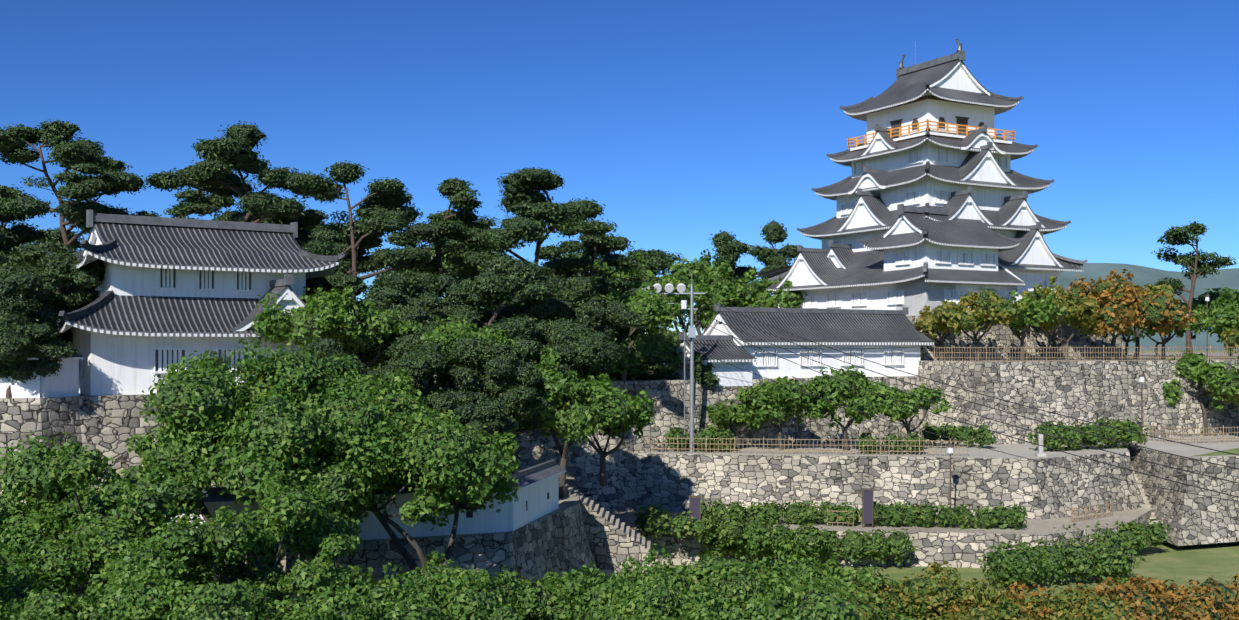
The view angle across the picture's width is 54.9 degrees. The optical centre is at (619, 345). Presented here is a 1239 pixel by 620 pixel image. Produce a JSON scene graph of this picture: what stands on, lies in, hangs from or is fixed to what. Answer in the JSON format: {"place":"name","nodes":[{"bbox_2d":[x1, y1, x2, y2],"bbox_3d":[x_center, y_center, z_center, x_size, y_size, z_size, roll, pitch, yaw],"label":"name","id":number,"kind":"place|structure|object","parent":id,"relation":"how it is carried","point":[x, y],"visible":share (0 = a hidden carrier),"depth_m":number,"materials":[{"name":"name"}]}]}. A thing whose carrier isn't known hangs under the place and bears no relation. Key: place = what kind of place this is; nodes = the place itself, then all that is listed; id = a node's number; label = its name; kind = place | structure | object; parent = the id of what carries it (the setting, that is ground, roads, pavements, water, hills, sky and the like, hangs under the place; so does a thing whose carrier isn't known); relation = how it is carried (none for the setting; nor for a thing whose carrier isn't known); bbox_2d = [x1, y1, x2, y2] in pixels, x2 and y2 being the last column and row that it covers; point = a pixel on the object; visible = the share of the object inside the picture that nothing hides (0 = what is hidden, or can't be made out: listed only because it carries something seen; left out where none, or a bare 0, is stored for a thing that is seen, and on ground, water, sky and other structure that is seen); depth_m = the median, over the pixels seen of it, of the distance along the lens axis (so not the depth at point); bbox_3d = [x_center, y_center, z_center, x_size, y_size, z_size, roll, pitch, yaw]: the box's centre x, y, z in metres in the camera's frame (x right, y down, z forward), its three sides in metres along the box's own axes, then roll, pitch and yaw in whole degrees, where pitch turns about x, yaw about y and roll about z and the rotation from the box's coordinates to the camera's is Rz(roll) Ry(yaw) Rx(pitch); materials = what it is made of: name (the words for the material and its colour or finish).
{"place":"outdoors","nodes":[
{"label":"outdoors","id":0,"kind":"place"},
{"bbox_2d":[0,316,1238,619],"bbox_3d":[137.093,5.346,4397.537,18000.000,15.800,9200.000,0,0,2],"label":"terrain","id":1,"kind":"structure","parent":0,"point":[588,520],"depth_m":80.12,"materials":[{"name":"stone"}]},
{"bbox_2d":[46,210,367,395],"bbox_3d":[-23.506,-2.186,66.688,16.459,10.010,11.952,0,0,-35],"label":"turret","id":2,"kind":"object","parent":1,"relation":"on","point":[172,290],"visible":0.58,"depth_m":62.84,"materials":[{"name":"paint"}]},
{"bbox_2d":[0,347,565,539],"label":"plaster walls","id":3,"kind":"structure","parent":1,"relation":"on","point":[537,486],"depth_m":52.41,"materials":[{"name":"paint"}]},
{"bbox_2d":[0,119,1236,468],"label":"pine trees","id":4,"kind":"object","parent":1,"relation":"on","point":[1182,233],"visible":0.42,"depth_m":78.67,"materials":[{"name":"green plant"}]},
{"bbox_2d":[0,138,1238,619],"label":"tree trunks","id":5,"kind":"object","parent":1,"relation":"on","point":[386,520],"visible":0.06,"depth_m":80.01,"materials":[{"name":"brown plant"}]},
{"bbox_2d":[260,324,1170,619],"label":"shrub foliage","id":6,"kind":"object","parent":1,"relation":"on","point":[724,418],"visible":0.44,"depth_m":73.40,"materials":[{"name":"green plant"}]},
{"bbox_2d":[673,303,933,386],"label":"long house","id":7,"kind":"structure","parent":1,"relation":"on","point":[848,331],"depth_m":92.81,"materials":[{"name":"paint"}]},
{"bbox_2d":[755,39,1087,315],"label":"keep","id":8,"kind":"structure","parent":1,"relation":"on","point":[930,197],"depth_m":111.81,"materials":[{"name":"paint"}]},
{"bbox_2d":[642,280,1238,536],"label":"props","id":9,"kind":"object","parent":1,"relation":"on","point":[867,505],"visible":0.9,"depth_m":73.69,"materials":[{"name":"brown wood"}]},
{"bbox_2d":[649,345,1238,526],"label":"bamboo fences","id":10,"kind":"object","parent":1,"relation":"on","point":[963,446],"visible":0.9,"depth_m":91.20,"materials":[{"name":"brown wood"}]},
{"bbox_2d":[0,248,1238,619],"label":"tree foliage","id":11,"kind":"object","parent":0,"point":[698,601],"visible":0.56,"depth_m":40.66,"materials":[{"name":"green plant"}]},
{"bbox_2d":[0,0,1238,334],"label":"sky","id":12,"kind":"structure","parent":0,"point":[690,121],"materials":[{"name":"blue"}]},
{"bbox_2d":[251,243,1238,612],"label":"tree foliage","id":13,"kind":"object","parent":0,"point":[601,387],"visible":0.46,"depth_m":67.15,"materials":[{"name":"green plant"}]},
{"bbox_2d":[844,276,1238,619],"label":"autumn foliage","id":14,"kind":"object","parent":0,"point":[1074,317],"visible":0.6,"depth_m":41.99,"materials":[{"name":"plant"}]},
{"bbox_2d":[944,268,1238,619],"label":"autumn foliage","id":15,"kind":"object","parent":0,"point":[1154,587],"visible":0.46,"depth_m":41.12,"materials":[{"name":"orange plant"}]},
{"bbox_2d":[1059,263,1238,350],"bbox_3d":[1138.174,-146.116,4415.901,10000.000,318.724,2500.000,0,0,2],"label":"hills","id":16,"kind":"structure","parent":0,"point":[1228,278],"depth_m":3632.70,"materials":[{"name":"green plant"}]}
]}

